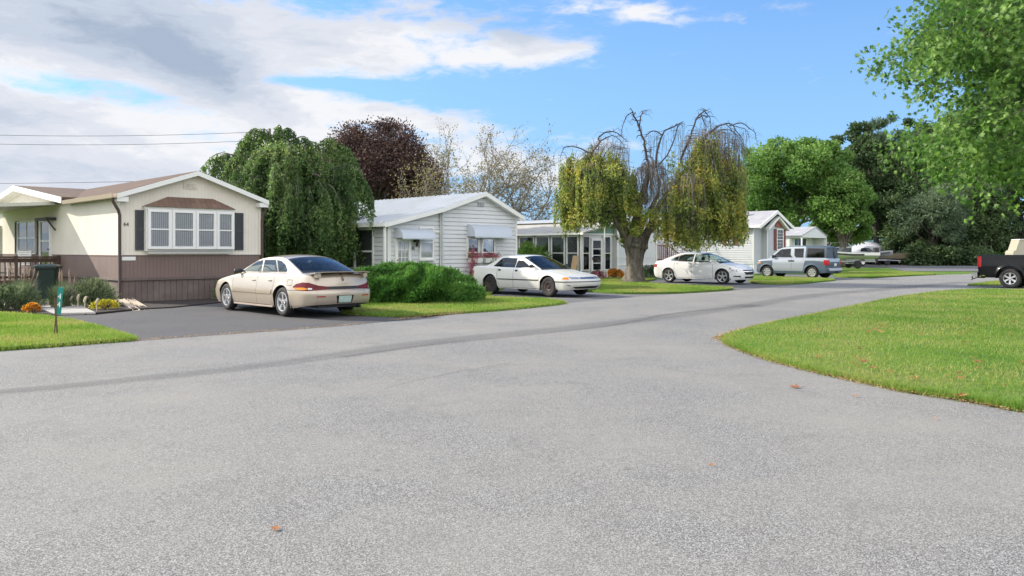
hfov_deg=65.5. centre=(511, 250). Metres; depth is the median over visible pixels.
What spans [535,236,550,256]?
window
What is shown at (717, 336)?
leaf litter
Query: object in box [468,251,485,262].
flower box
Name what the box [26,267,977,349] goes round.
ground
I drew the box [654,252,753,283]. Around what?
white sedan
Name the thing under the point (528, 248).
shrub
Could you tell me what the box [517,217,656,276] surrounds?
white trailer home
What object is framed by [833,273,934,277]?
lawn
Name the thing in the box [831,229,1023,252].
undergrowth
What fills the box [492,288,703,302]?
driveway
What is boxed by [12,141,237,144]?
overhead wire
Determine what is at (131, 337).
grass edge
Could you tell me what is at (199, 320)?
driveway
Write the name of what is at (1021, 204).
dark tree
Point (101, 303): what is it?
yellow flowers
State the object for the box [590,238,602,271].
storm door
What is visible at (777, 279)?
grass
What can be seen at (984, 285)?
lawn
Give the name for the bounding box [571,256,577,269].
plywood board
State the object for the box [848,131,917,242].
dark tree
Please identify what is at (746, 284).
driveway
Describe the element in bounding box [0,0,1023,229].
sky
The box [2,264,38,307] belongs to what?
ornamental grass
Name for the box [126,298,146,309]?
splash board
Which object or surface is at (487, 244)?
window
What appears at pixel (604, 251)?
thin pole
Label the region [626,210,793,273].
grey home
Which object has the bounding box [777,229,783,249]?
window
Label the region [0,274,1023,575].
road
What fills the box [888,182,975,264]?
pine tree
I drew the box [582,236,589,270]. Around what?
window
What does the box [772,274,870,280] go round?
driveway
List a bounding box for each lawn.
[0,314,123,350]
[342,288,563,316]
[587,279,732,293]
[727,289,1023,407]
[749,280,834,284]
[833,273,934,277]
[967,284,1002,285]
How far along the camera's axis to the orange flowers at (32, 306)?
19.22 m
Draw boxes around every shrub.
[0,283,47,309]
[63,276,120,305]
[517,240,552,257]
[643,264,654,276]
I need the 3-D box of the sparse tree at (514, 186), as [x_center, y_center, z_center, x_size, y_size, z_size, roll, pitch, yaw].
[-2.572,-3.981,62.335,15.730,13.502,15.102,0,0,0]
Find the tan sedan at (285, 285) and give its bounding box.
[216,255,369,315]
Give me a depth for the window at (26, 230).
29.39 m
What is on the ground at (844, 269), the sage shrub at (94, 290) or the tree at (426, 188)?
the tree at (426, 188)
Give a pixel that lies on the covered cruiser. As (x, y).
(870, 245)
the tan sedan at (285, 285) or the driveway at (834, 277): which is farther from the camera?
the driveway at (834, 277)
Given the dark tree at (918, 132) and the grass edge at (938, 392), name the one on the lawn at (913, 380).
the grass edge at (938, 392)
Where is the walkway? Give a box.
[41,305,95,314]
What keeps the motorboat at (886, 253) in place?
on the parking lot
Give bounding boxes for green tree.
[739,135,870,226]
[740,146,754,166]
[799,139,856,245]
[809,170,878,266]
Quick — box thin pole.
[604,229,604,273]
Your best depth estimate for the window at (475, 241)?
32.23 m
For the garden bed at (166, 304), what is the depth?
21.60 m
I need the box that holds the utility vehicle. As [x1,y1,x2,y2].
[757,246,841,277]
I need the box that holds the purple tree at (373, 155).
[321,115,447,200]
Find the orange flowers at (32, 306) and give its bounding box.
[21,302,41,311]
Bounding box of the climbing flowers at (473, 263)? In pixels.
[465,237,479,275]
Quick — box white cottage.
[331,192,524,274]
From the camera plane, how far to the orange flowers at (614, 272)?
42.95 m
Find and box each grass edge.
[0,317,139,350]
[336,297,568,316]
[716,294,1023,411]
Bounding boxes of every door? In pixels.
[39,220,52,263]
[394,238,410,263]
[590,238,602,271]
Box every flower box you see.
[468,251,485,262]
[483,252,500,262]
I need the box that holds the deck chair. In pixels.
[6,250,31,279]
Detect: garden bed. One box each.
[0,299,54,315]
[71,296,221,314]
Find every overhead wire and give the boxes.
[0,178,239,183]
[10,131,266,135]
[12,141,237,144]
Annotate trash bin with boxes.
[32,264,62,298]
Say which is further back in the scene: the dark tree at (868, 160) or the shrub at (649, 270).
the dark tree at (868, 160)
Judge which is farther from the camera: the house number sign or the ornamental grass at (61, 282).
the ornamental grass at (61, 282)
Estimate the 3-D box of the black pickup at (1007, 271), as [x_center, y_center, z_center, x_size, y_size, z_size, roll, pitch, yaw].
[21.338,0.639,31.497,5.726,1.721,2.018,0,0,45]
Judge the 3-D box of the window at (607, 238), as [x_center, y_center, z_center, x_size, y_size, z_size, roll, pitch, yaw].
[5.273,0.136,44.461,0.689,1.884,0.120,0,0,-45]
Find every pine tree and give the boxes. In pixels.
[867,113,907,236]
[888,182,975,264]
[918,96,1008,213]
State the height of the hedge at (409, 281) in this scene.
1.332 m
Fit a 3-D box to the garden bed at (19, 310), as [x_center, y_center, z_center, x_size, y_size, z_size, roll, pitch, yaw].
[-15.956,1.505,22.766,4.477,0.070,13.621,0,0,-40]
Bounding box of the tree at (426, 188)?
[385,148,469,199]
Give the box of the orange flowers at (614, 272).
[605,268,623,277]
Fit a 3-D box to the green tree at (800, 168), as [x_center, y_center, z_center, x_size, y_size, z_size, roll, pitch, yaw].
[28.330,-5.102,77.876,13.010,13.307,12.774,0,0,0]
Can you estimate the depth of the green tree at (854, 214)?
72.44 m
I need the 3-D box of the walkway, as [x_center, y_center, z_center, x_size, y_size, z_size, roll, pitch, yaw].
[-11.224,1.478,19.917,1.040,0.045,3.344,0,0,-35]
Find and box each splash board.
[118,298,139,310]
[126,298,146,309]
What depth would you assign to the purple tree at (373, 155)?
46.26 m
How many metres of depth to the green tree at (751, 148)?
85.68 m
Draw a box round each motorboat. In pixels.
[837,247,879,268]
[837,248,900,265]
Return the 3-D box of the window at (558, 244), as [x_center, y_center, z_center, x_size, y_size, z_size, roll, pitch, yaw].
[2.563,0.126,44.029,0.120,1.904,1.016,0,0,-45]
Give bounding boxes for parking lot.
[852,264,977,270]
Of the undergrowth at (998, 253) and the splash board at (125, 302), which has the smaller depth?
the splash board at (125, 302)
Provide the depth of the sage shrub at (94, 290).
21.28 m
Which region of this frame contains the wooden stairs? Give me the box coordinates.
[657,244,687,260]
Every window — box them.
[0,226,1,253]
[17,220,36,253]
[143,197,235,253]
[417,227,435,260]
[466,238,478,258]
[481,238,494,258]
[519,236,534,248]
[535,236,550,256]
[551,236,565,264]
[566,235,579,270]
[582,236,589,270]
[602,236,610,269]
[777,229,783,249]
[793,238,806,245]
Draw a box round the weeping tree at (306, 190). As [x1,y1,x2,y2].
[199,124,376,267]
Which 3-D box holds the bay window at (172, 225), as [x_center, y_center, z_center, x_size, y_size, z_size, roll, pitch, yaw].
[-9.691,-0.758,24.023,2.727,1.689,0.319,0,0,-45]
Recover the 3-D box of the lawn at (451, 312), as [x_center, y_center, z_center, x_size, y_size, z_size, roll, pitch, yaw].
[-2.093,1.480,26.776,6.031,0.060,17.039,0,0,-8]
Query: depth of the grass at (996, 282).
34.71 m
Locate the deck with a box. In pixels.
[0,256,60,286]
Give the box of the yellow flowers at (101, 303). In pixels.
[88,299,120,309]
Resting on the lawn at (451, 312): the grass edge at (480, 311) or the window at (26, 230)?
the grass edge at (480, 311)
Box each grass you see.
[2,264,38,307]
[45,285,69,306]
[51,268,74,305]
[749,276,834,282]
[968,280,1001,284]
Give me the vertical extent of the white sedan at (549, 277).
1.369 m
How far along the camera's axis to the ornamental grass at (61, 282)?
20.97 m
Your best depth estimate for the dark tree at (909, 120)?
106.71 m
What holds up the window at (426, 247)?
in the white cottage
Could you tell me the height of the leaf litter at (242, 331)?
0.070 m
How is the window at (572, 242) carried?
in the white trailer home at (586, 246)
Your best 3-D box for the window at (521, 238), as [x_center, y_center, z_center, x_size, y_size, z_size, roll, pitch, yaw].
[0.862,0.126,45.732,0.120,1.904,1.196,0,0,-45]
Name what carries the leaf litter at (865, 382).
on the road
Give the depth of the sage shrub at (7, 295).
19.99 m
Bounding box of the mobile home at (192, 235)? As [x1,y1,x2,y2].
[0,171,268,302]
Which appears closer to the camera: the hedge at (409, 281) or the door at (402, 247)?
the hedge at (409, 281)
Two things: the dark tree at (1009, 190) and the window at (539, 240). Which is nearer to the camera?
the window at (539, 240)
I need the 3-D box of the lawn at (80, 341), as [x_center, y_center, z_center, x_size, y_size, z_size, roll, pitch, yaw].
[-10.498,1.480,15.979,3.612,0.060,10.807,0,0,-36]
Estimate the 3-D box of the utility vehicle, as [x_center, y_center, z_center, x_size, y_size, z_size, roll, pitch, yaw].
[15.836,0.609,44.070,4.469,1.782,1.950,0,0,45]
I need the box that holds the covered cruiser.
[852,242,896,252]
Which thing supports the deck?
on the ground at (844, 269)
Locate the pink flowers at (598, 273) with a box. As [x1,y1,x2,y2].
[590,270,606,277]
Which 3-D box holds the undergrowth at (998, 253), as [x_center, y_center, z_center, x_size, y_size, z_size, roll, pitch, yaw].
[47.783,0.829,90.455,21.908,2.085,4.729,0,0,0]
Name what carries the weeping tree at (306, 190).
on the ground at (844, 269)
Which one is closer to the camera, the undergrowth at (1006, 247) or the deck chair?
the deck chair
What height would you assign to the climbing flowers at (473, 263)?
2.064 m
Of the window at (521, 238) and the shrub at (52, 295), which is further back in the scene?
the window at (521, 238)
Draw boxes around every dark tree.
[829,120,905,232]
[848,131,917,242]
[880,117,931,227]
[899,114,973,199]
[962,194,1023,253]
[970,167,1023,238]
[1002,180,1023,229]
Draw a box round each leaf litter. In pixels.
[135,323,362,340]
[387,312,462,320]
[712,297,891,339]
[717,341,1023,410]
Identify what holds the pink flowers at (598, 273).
on the lawn at (658, 292)
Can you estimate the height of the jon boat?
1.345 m
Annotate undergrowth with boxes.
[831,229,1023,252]
[866,249,1005,263]
[875,166,1003,265]
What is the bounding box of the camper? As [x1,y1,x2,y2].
[1005,239,1023,254]
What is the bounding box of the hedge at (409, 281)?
[353,260,488,303]
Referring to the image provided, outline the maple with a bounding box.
[850,0,1023,224]
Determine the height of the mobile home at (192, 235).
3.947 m
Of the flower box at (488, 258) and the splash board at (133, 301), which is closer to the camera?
the splash board at (133, 301)
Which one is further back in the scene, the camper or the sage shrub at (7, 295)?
the camper
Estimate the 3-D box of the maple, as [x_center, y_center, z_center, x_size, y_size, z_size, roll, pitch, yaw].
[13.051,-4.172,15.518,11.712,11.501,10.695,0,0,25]
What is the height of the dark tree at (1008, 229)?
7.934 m
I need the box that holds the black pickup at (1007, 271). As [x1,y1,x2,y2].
[971,255,1023,287]
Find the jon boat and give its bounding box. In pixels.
[876,252,914,264]
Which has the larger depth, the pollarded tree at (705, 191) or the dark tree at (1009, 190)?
the dark tree at (1009, 190)
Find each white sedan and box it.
[472,254,600,296]
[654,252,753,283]
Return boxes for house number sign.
[54,287,63,333]
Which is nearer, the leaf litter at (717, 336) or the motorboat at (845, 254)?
the leaf litter at (717, 336)
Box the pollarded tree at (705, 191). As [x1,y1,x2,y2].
[551,108,762,281]
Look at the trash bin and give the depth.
23.57 m
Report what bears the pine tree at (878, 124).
on the ground at (844, 269)
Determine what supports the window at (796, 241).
in the white home at (806, 236)
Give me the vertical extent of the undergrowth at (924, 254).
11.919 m
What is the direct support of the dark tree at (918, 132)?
on the parking lot
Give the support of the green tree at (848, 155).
on the parking lot
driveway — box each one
[37,303,425,340]
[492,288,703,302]
[648,278,799,291]
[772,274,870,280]
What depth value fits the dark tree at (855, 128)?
97.54 m
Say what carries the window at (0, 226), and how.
in the mobile home at (192, 235)
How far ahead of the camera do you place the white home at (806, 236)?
61.69 m
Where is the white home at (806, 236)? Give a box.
[786,227,827,246]
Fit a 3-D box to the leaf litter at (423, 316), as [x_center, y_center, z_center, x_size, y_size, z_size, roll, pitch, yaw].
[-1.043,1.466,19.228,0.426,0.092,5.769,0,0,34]
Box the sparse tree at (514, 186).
[418,118,561,220]
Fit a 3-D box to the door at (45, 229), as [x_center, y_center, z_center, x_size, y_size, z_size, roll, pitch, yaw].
[-16.284,-0.106,27.782,0.180,1.972,1.282,0,0,-45]
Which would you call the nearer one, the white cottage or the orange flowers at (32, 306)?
the orange flowers at (32, 306)

